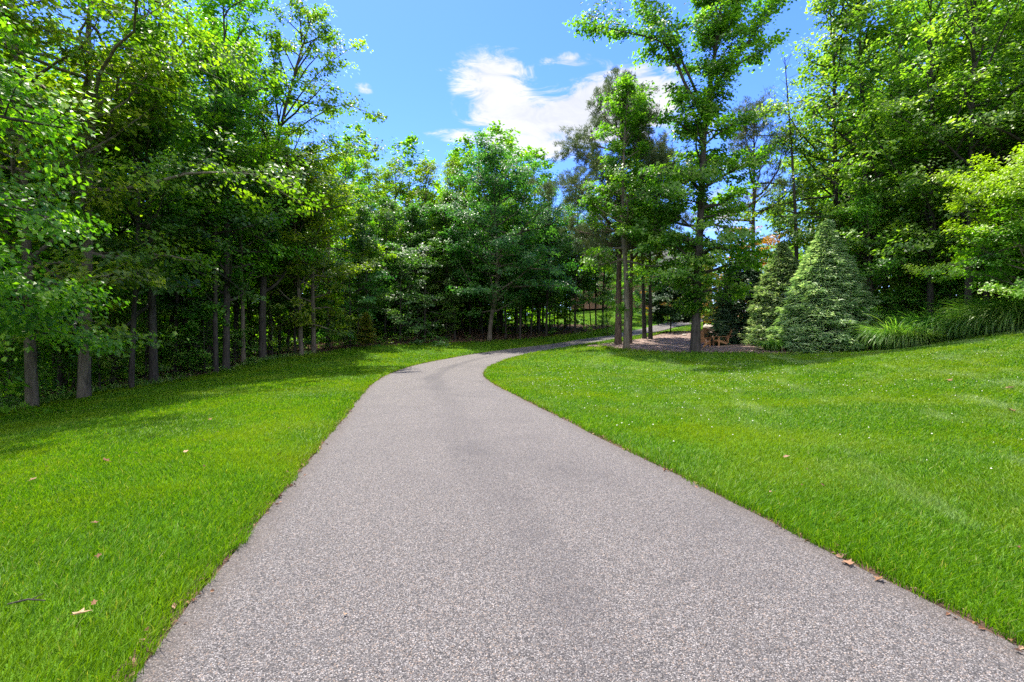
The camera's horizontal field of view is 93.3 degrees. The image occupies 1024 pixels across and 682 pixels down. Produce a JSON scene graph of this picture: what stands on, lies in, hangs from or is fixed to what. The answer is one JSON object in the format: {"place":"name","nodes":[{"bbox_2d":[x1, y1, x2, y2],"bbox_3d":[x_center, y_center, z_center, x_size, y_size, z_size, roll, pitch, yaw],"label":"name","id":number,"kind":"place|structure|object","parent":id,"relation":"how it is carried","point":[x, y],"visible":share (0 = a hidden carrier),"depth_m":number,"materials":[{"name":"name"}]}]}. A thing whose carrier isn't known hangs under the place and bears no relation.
{"place":"outdoors","nodes":[
{"label":"outdoors","id":0,"kind":"place"},
{"bbox_2d":[1,0,1009,318],"label":"sky","id":1,"kind":"structure","parent":0,"point":[439,71],"materials":[{"name":"blue"}]},
{"bbox_2d":[0,303,1023,681],"bbox_3d":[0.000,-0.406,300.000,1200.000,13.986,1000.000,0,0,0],"label":"ground","id":2,"kind":"structure","parent":0,"point":[496,335],"depth_m":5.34,"materials":[{"name":"green plant"}]},
{"bbox_2d":[0,329,55,408],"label":"shrub","id":3,"kind":"object","parent":2,"relation":"on","point":[9,400],"visible":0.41,"depth_m":15.16,"materials":[{"name":"green plant"}]},
{"bbox_2d":[0,330,75,407],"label":"shrub","id":4,"kind":"object","parent":2,"relation":"on","point":[22,372],"visible":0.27,"depth_m":16.05,"materials":[{"name":"green plant"}]},
{"bbox_2d":[0,67,82,311],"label":"slender tree","id":5,"kind":"object","parent":2,"relation":"on","point":[5,171],"visible":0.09,"depth_m":17.66,"materials":[{"name":"green plant"}]},
{"bbox_2d":[0,15,99,404],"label":"slender tree","id":6,"kind":"object","parent":2,"relation":"on","point":[44,258],"visible":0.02,"depth_m":19.38,"materials":[{"name":"green plant"}]},
{"bbox_2d":[0,331,108,406],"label":"shrub","id":7,"kind":"object","parent":2,"relation":"on","point":[70,362],"visible":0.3,"depth_m":18.45,"materials":[{"name":"green plant"}]},
{"bbox_2d":[0,0,138,361],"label":"broadleaf tree","id":8,"kind":"object","parent":2,"relation":"on","point":[12,321],"visible":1,"depth_m":10.02,"materials":[{"name":"green plant"}]},
{"bbox_2d":[12,13,132,389],"bbox_3d":[-23.150,-6.955,25.319,6.747,19.703,6.603,0,-1,-3],"label":"broadleaf tree","id":9,"kind":"object","parent":2,"relation":"on","point":[57,47],"visible":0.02,"depth_m":24.98,"materials":[{"name":"green plant"}]},
{"bbox_2d":[0,87,158,394],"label":"slender tree","id":10,"kind":"object","parent":2,"relation":"on","point":[70,240],"visible":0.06,"depth_m":20.22,"materials":[{"name":"green plant"}]},
{"bbox_2d":[22,291,146,389],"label":"sapling","id":11,"kind":"object","parent":2,"relation":"on","point":[98,361],"visible":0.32,"depth_m":19.00,"materials":[{"name":"green plant"}]},
{"bbox_2d":[40,45,170,384],"bbox_3d":[-18.259,-5.535,22.305,6.208,15.972,5.488,0,0,15],"label":"slender tree","id":12,"kind":"object","parent":2,"relation":"on","point":[125,223],"visible":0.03,"depth_m":22.00,"materials":[{"name":"green plant"}]},
{"bbox_2d":[0,0,214,407],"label":"broadleaf tree","id":13,"kind":"object","parent":2,"relation":"on","point":[31,395],"visible":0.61,"depth_m":15.03,"materials":[{"name":"green plant"}]},
{"bbox_2d":[68,338,146,390],"bbox_3d":[-16.378,1.168,19.846,2.974,3.010,3.133,-2,2,-23],"label":"shrub","id":14,"kind":"object","parent":2,"relation":"on","point":[122,360],"visible":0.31,"depth_m":19.97,"materials":[{"name":"green plant"}]},
{"bbox_2d":[18,4,238,388],"bbox_3d":[-14.119,-5.180,18.651,6.985,14.854,6.369,2,1,2],"label":"broadleaf tree","id":15,"kind":"object","parent":2,"relation":"on","point":[158,290],"visible":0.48,"depth_m":18.29,"materials":[{"name":"green plant"}]},
{"bbox_2d":[0,0,296,383],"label":"broadleaf tree","id":16,"kind":"object","parent":2,"relation":"on","point":[153,371],"visible":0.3,"depth_m":19.64,"materials":[{"name":"green plant"}]},
{"bbox_2d":[112,296,191,382],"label":"sapling","id":17,"kind":"object","parent":2,"relation":"on","point":[145,324],"visible":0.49,"depth_m":21.51,"materials":[{"name":"green plant"}]},
{"bbox_2d":[1,349,320,413],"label":"edge weeds","id":18,"kind":"object","parent":2,"relation":"on","point":[49,398],"visible":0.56,"depth_m":19.05,"materials":[{"name":"green plant"}]},
{"bbox_2d":[0,0,329,397],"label":"broadleaf tree","id":19,"kind":"object","parent":2,"relation":"on","point":[194,35],"visible":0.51,"depth_m":16.06,"materials":[{"name":"green plant"}]},
{"bbox_2d":[93,113,245,375],"bbox_3d":[-16.486,-4.673,24.289,6.350,13.503,5.790,1,1,-3],"label":"slender tree","id":20,"kind":"object","parent":2,"relation":"on","point":[170,305],"visible":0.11,"depth_m":23.95,"materials":[{"name":"green plant"}]},
{"bbox_2d":[157,328,209,376],"bbox_3d":[-16.656,0.784,24.560,3.133,3.010,2.974,-1,0,12],"label":"shrub","id":21,"kind":"object","parent":2,"relation":"on","point":[165,353],"visible":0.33,"depth_m":24.40,"materials":[{"name":"green plant"}]},
{"bbox_2d":[127,133,254,369],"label":"slender tree","id":22,"kind":"object","parent":2,"relation":"on","point":[186,317],"visible":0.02,"depth_m":25.41,"materials":[{"name":"green plant"}]},
{"bbox_2d":[158,300,231,372],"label":"sapling","id":23,"kind":"object","parent":2,"relation":"on","point":[203,313],"visible":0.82,"depth_m":23.13,"materials":[{"name":"green plant"}]},
{"bbox_2d":[158,322,240,376],"bbox_3d":[-15.413,0.614,23.890,3.271,3.311,3.447,-2,3,-40],"label":"shrub","id":24,"kind":"object","parent":2,"relation":"on","point":[196,332],"visible":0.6,"depth_m":23.70,"materials":[{"name":"green plant"}]},
{"bbox_2d":[153,34,291,372],"bbox_3d":[-13.982,-6.061,22.631,5.433,15.971,6.218,0,0,-39],"label":"broadleaf tree","id":25,"kind":"object","parent":2,"relation":"on","point":[241,225],"visible":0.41,"depth_m":22.34,"materials":[{"name":"green plant"}]},
{"bbox_2d":[124,0,324,369],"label":"broadleaf tree","id":26,"kind":"object","parent":2,"relation":"on","point":[228,268],"visible":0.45,"depth_m":23.79,"materials":[{"name":"green plant"}]},
{"bbox_2d":[166,7,285,364],"bbox_3d":[-17.030,-8.654,27.481,8.763,20.824,9.261,0,0,6],"label":"broadleaf tree","id":27,"kind":"object","parent":2,"relation":"on","point":[227,34],"visible":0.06,"depth_m":27.74,"materials":[{"name":"green plant"}]},
{"bbox_2d":[197,327,260,369],"bbox_3d":[-14.715,0.541,25.373,2.820,2.709,2.676,0,-1,-24],"label":"shrub","id":28,"kind":"object","parent":2,"relation":"on","point":[234,335],"visible":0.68,"depth_m":25.45,"materials":[{"name":"green plant"}]},
{"bbox_2d":[183,74,297,364],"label":"broadleaf tree","id":29,"kind":"object","parent":2,"relation":"on","point":[274,236],"visible":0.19,"depth_m":25.52,"materials":[{"name":"green plant"}]},
{"bbox_2d":[173,33,310,358],"bbox_3d":[-17.017,-9.157,30.416,9.927,21.311,10.303,2,0,-43],"label":"broadleaf tree","id":30,"kind":"object","parent":2,"relation":"on","point":[235,306],"visible":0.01,"depth_m":30.91,"materials":[{"name":"green plant"}]},
{"bbox_2d":[236,298,295,357],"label":"sapling","id":31,"kind":"object","parent":2,"relation":"on","point":[277,306],"visible":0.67,"depth_m":28.50,"materials":[{"name":"green plant"}]},
{"bbox_2d":[229,146,314,349],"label":"broadleaf tree","id":32,"kind":"object","parent":2,"relation":"on","point":[268,324],"visible":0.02,"depth_m":32.51,"materials":[{"name":"green plant"}]},
{"bbox_2d":[181,0,387,357],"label":"broadleaf tree","id":33,"kind":"object","parent":2,"relation":"on","point":[327,36],"visible":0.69,"depth_m":26.37,"materials":[{"name":"green plant"}]},
{"bbox_2d":[247,175,337,352],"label":"slender tree","id":34,"kind":"object","parent":2,"relation":"on","point":[304,291],"visible":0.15,"depth_m":30.83,"materials":[{"name":"green plant"}]},
{"bbox_2d":[232,140,361,353],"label":"broadleaf tree","id":35,"kind":"object","parent":2,"relation":"on","point":[311,331],"visible":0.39,"depth_m":29.76,"materials":[{"name":"green plant"}]},
{"bbox_2d":[232,154,383,355],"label":"broadleaf tree","id":36,"kind":"object","parent":2,"relation":"on","point":[298,300],"visible":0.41,"depth_m":28.57,"materials":[{"name":"green plant"}]},
{"bbox_2d":[306,148,380,341],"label":"broadleaf tree","id":37,"kind":"object","parent":2,"relation":"on","point":[352,167],"visible":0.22,"depth_m":40.28,"materials":[{"name":"green plant"}]},
{"bbox_2d":[291,258,396,348],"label":"understory tree","id":38,"kind":"object","parent":2,"relation":"on","point":[367,299],"visible":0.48,"depth_m":33.53,"materials":[{"name":"green plant"}]},
{"bbox_2d":[298,171,398,346],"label":"broadleaf tree","id":39,"kind":"object","parent":2,"relation":"on","point":[361,256],"visible":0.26,"depth_m":34.37,"materials":[{"name":"green plant"}]},
{"bbox_2d":[336,185,383,342],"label":"slender tree","id":40,"kind":"object","parent":2,"relation":"on","point":[351,247],"visible":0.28,"depth_m":37.95,"materials":[{"name":"green plant"}]},
{"bbox_2d":[355,310,376,344],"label":"cedar","id":41,"kind":"object","parent":2,"relation":"on","point":[365,325],"visible":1,"depth_m":32.34,"materials":[{"name":"green plant"}]},
{"bbox_2d":[331,156,405,333],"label":"broadleaf tree","id":42,"kind":"object","parent":2,"relation":"on","point":[372,175],"visible":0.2,"depth_m":43.95,"materials":[{"name":"green plant"}]},
{"bbox_2d":[335,201,403,343],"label":"slender tree","id":43,"kind":"object","parent":2,"relation":"on","point":[361,211],"visible":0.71,"depth_m":35.34,"materials":[{"name":"green plant"}]},
{"bbox_2d":[365,197,406,339],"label":"slender tree","id":44,"kind":"object","parent":2,"relation":"on","point":[385,203],"visible":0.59,"depth_m":41.93,"materials":[{"name":"green plant"}]},
{"bbox_2d":[348,155,432,336],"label":"broadleaf tree","id":45,"kind":"object","parent":2,"relation":"on","point":[395,191],"visible":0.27,"depth_m":46.84,"materials":[{"name":"green plant"}]},
{"bbox_2d":[371,241,448,345],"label":"understory tree","id":46,"kind":"object","parent":2,"relation":"on","point":[400,293],"visible":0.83,"depth_m":37.94,"materials":[{"name":"green plant"}]},
{"bbox_2d":[379,203,441,338],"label":"slender tree","id":47,"kind":"object","parent":2,"relation":"on","point":[413,208],"visible":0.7,"depth_m":43.15,"materials":[{"name":"green plant"}]},
{"bbox_2d":[390,202,435,336],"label":"slender tree","id":48,"kind":"object","parent":2,"relation":"on","point":[420,220],"visible":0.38,"depth_m":44.62,"materials":[{"name":"green plant"}]},
{"bbox_2d":[381,237,463,344],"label":"understory tree","id":49,"kind":"object","parent":2,"relation":"on","point":[423,247],"visible":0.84,"depth_m":39.58,"materials":[{"name":"green plant"}]},
{"bbox_2d":[390,158,460,333],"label":"broadleaf tree","id":50,"kind":"object","parent":2,"relation":"on","point":[429,167],"visible":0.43,"depth_m":45.96,"materials":[{"name":"green plant"}]},
{"bbox_2d":[3,324,870,406],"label":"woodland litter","id":51,"kind":"object","parent":2,"relation":"on","point":[345,345],"visible":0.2,"depth_m":38.91,"materials":[{"name":"brown plant"}]},
{"bbox_2d":[414,195,479,337],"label":"slender tree","id":52,"kind":"object","parent":2,"relation":"on","point":[436,223],"visible":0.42,"depth_m":42.83,"materials":[{"name":"green plant"}]},
{"bbox_2d":[421,189,478,338],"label":"slender tree","id":53,"kind":"object","parent":2,"relation":"on","point":[446,193],"visible":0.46,"depth_m":42.50,"materials":[{"name":"green plant"}]},
{"bbox_2d":[426,157,491,331],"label":"broadleaf tree","id":54,"kind":"object","parent":2,"relation":"on","point":[449,163],"visible":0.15,"depth_m":48.34,"materials":[{"name":"green plant"}]},
{"bbox_2d":[447,197,491,333],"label":"slender tree","id":55,"kind":"object","parent":2,"relation":"on","point":[464,204],"visible":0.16,"depth_m":46.68,"materials":[{"name":"green plant"}]},
{"bbox_2d":[0,319,955,402],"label":"undergrowth","id":56,"kind":"object","parent":2,"relation":"on","point":[249,351],"visible":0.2,"depth_m":30.89,"materials":[{"name":"green plant"}]},
{"bbox_2d":[457,151,511,330],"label":"broadleaf tree","id":57,"kind":"object","parent":2,"relation":"on","point":[480,304],"visible":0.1,"depth_m":49.43,"materials":[{"name":"green plant"}]},
{"bbox_2d":[419,128,582,340],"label":"broadleaf tree","id":58,"kind":"object","parent":2,"relation":"on","point":[504,191],"visible":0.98,"depth_m":40.02,"materials":[{"name":"green plant"}]},
{"bbox_2d":[483,203,537,337],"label":"slender tree","id":59,"kind":"object","parent":2,"relation":"on","point":[516,270],"visible":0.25,"depth_m":43.94,"materials":[{"name":"green plant"}]},
{"bbox_2d":[0,0,1023,420],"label":"distant wood","id":60,"kind":"object","parent":2,"relation":"on","point":[378,316],"visible":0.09,"depth_m":47.76,"materials":[{"name":"green plant"}]},
{"bbox_2d":[497,192,547,339],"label":"slender tree","id":61,"kind":"object","parent":2,"relation":"on","point":[516,198],"visible":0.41,"depth_m":42.62,"materials":[{"name":"green plant"}]},
{"bbox_2d":[509,214,554,335],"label":"slender tree","id":62,"kind":"object","parent":2,"relation":"on","point":[531,299],"visible":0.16,"depth_m":45.99,"materials":[{"name":"green plant"}]},
{"bbox_2d":[522,183,581,335],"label":"broadleaf tree","id":63,"kind":"object","parent":2,"relation":"on","point":[554,263],"visible":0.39,"depth_m":45.23,"materials":[{"name":"green plant"}]},
{"bbox_2d":[112,320,1023,681],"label":"soil edge","id":64,"kind":"structure","parent":2,"relation":"on","point":[908,588],"depth_m":2.73,"materials":[{"name":"brown soil"}]},
{"bbox_2d":[550,186,613,331],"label":"broadleaf tree","id":65,"kind":"object","parent":2,"relation":"on","point":[575,303],"visible":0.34,"depth_m":47.38,"materials":[{"name":"green plant"}]},
{"bbox_2d":[560,225,606,330],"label":"slender tree","id":66,"kind":"object","parent":2,"relation":"on","point":[588,292],"visible":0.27,"depth_m":48.62,"materials":[{"name":"green plant"}]},
{"bbox_2d":[572,184,640,328],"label":"broadleaf tree","id":67,"kind":"object","parent":2,"relation":"on","point":[604,289],"visible":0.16,"depth_m":50.21,"materials":[{"name":"green plant"}]},
{"bbox_2d":[571,250,711,310],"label":"brick house","id":68,"kind":"structure","parent":2,"relation":"on","point":[592,306],"depth_m":75.51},
{"bbox_2d":[641,268,706,331],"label":"ornamental tree","id":69,"kind":"object","parent":2,"relation":"on","point":[659,311],"visible":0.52,"depth_m":41.91,"materials":[{"name":"green plant"}]},
{"bbox_2d":[588,328,882,353],"bbox_3d":[23.951,-0.384,18.057,22.802,2.134,58.011,0,0,-22],"label":"mulch bed","id":70,"kind":"object","parent":2,"relation":"on","point":[668,341],"visible":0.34,"depth_m":31.97,"materials":[{"name":"brown wood"}]},
{"bbox_2d":[525,67,696,344],"bbox_3d":[7.729,-9.399,34.444,10.764,20.160,11.029,0,0,40],"label":"pine tree","id":71,"kind":"object","parent":70,"relation":"on","point":[594,163],"visible":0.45,"depth_m":33.05,"materials":[{"name":"green plant"}]},
{"bbox_2d":[569,109,686,343],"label":"pine tree","id":72,"kind":"object","parent":70,"relation":"on","point":[603,231],"visible":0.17,"depth_m":33.46,"materials":[{"name":"green plant"}]},
{"bbox_2d":[576,72,683,348],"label":"broadleaf tree","id":73,"kind":"object","parent":70,"relation":"on","point":[632,117],"visible":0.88,"depth_m":29.60,"materials":[{"name":"green plant"}]},
{"bbox_2d":[629,199,667,338],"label":"broadleaf tree","id":74,"kind":"object","parent":70,"relation":"on","point":[650,326],"visible":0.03,"depth_m":37.22,"materials":[{"name":"brown plant"}]},
{"bbox_2d":[622,169,674,338],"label":"broadleaf tree","id":75,"kind":"object","parent":70,"relation":"on","point":[644,330],"visible":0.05,"depth_m":37.44,"materials":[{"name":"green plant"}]},
{"bbox_2d":[562,0,798,351],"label":"broadleaf tree","id":76,"kind":"object","parent":70,"relation":"on","point":[703,170],"visible":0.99,"depth_m":27.33,"materials":[{"name":"green plant"}]},
{"bbox_2d":[704,255,773,345],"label":"spruce tree","id":77,"kind":"object","parent":70,"relation":"on","point":[726,315],"visible":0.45,"depth_m":31.79,"materials":[{"name":"green plant"}]},
{"bbox_2d":[694,85,825,298],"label":"pine tree","id":78,"kind":"object","parent":70,"relation":"on","point":[742,135],"visible":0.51,"depth_m":33.27,"materials":[{"name":"green plant"}]},
{"bbox_2d":[737,240,841,345],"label":"spruce tree","id":79,"kind":"object","parent":70,"relation":"on","point":[777,275],"visible":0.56,"depth_m":29.77,"materials":[{"name":"green plant"}]},
{"bbox_2d":[769,43,818,263],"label":"bare tree","id":80,"kind":"object","parent":70,"relation":"on","point":[794,205],"visible":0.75,"depth_m":30.85,"materials":[{"name":"plant"}]},
{"bbox_2d":[763,102,853,263],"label":"broadleaf tree","id":81,"kind":"object","parent":70,"relation":"on","point":[820,147],"visible":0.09,"depth_m":39.84,"materials":[{"name":"green plant"}]},
{"bbox_2d":[762,219,885,353],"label":"spruce tree","id":82,"kind":"object","parent":70,"relation":"on","point":[827,272],"visible":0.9,"depth_m":26.23,"materials":[{"name":"green plant"}]},
{"bbox_2d":[739,0,983,268],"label":"broadleaf tree","id":83,"kind":"object","parent":70,"relation":"on","point":[780,107],"visible":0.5,"depth_m":30.83,"materials":[{"name":"green plant"}]},
{"bbox_2d":[763,0,969,301],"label":"broadleaf tree","id":84,"kind":"object","parent":70,"relation":"on","point":[843,129],"visible":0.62,"depth_m":28.98,"materials":[{"name":"green plant"}]},
{"bbox_2d":[831,178,941,324],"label":"broadleaf tree","id":85,"kind":"object","parent":70,"relation":"on","point":[887,270],"visible":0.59,"depth_m":26.86,"materials":[{"name":"green plant"}]},
{"bbox_2d":[867,287,921,343],"bbox_3d":[20.621,-1.109,27.108,4.073,3.913,3.866,0,-1,3],"label":"shrub","id":86,"kind":"object","parent":70,"relation":"on","point":[885,299],"visible":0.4,"depth_m":26.62,"materials":[{"name":"green plant"}]},
{"bbox_2d":[847,313,944,350],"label":"ornamental grass","id":87,"kind":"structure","parent":70,"relation":"on","point":[869,336],"depth_m":23.81,"materials":[{"name":"green plant"}]},
{"bbox_2d":[812,0,991,308],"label":"broadleaf tree","id":88,"kind":"object","parent":70,"relation":"on","point":[918,46],"visible":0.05,"depth_m":33.48,"materials":[{"name":"green plant"}]},
{"bbox_2d":[851,145,964,317],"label":"broadleaf tree","id":89,"kind":"object","parent":70,"relation":"on","point":[896,283],"visible":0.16,"depth_m":27.70,"materials":[{"name":"green plant"}]},
{"bbox_2d":[864,324,951,348],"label":"ornamental grass","id":90,"kind":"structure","parent":70,"relation":"on","point":[911,343],"depth_m":22.67,"materials":[{"name":"green plant"}]},
{"bbox_2d":[825,0,1023,320],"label":"broadleaf tree","id":91,"kind":"object","parent":70,"relation":"on","point":[916,191],"visible":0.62,"depth_m":25.35,"materials":[{"name":"green plant"}]},
{"bbox_2d":[879,303,970,342],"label":"ornamental grass","id":92,"kind":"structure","parent":70,"relation":"on","point":[911,320],"depth_m":23.36,"materials":[{"name":"green plant"}]},
{"bbox_2d":[899,270,973,319],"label":"sapling","id":93,"kind":"object","parent":70,"relation":"on","point":[912,280],"visible":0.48,"depth_m":26.38,"materials":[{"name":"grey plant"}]},
{"bbox_2d":[859,0,1023,305],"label":"broadleaf tree","id":94,"kind":"object","parent":70,"relation":"on","point":[969,44],"visible":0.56,"depth_m":23.32,"materials":[{"name":"green plant"}]},
{"bbox_2d":[872,89,1023,304],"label":"broadleaf tree","id":95,"kind":"object","parent":70,"relation":"on","point":[923,145],"visible":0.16,"depth_m":25.42,"materials":[{"name":"green plant"}]},
{"bbox_2d":[920,273,981,311],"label":"sapling","id":96,"kind":"object","parent":70,"relation":"on","point":[950,283],"visible":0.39,"depth_m":25.14,"materials":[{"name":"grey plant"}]},
{"bbox_2d":[901,142,1023,300],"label":"tree","id":97,"kind":"object","parent":70,"relation":"on","point":[1005,192],"visible":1,"depth_m":19.36,"materials":[{"name":"green leaves"},{"name":"brown bark"}]},
{"bbox_2d":[922,300,1002,338],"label":"ornamental grass","id":98,"kind":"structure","parent":70,"relation":"on","point":[957,327],"depth_m":21.73,"materials":[{"name":"green plant"}]},
{"bbox_2d":[930,294,1023,338],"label":"ornamental grass","id":99,"kind":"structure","parent":70,"relation":"on","point":[994,330],"depth_m":20.70,"materials":[{"name":"green plant"}]},
{"bbox_2d":[950,290,1023,334],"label":"ornamental grass","id":100,"kind":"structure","parent":70,"relation":"on","point":[1017,317],"depth_m":19.77,"materials":[{"name":"green plant"}]},
{"bbox_2d":[942,0,1023,276],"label":"broadleaf tree","id":101,"kind":"object","parent":2,"relation":"on","point":[994,19],"visible":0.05,"depth_m":26.88,"materials":[{"name":"green plant"}]},
{"bbox_2d":[133,310,1023,681],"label":"driveway","id":102,"kind":"structure","parent":0,"point":[461,518],"depth_m":2.81,"materials":[{"name":"grey asphalt"}]},
{"bbox_2d":[112,354,1023,680],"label":"edge litter","id":103,"kind":"object","parent":102,"relation":"on","point":[1020,648],"visible":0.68,"depth_m":3.16,"materials":[{"name":"brown plant"}]},
{"bbox_2d":[895,0,1023,239],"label":"broadleaf tree","id":104,"kind":"object","parent":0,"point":[996,145],"visible":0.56,"depth_m":22.75,"materials":[{"name":"green plant"}]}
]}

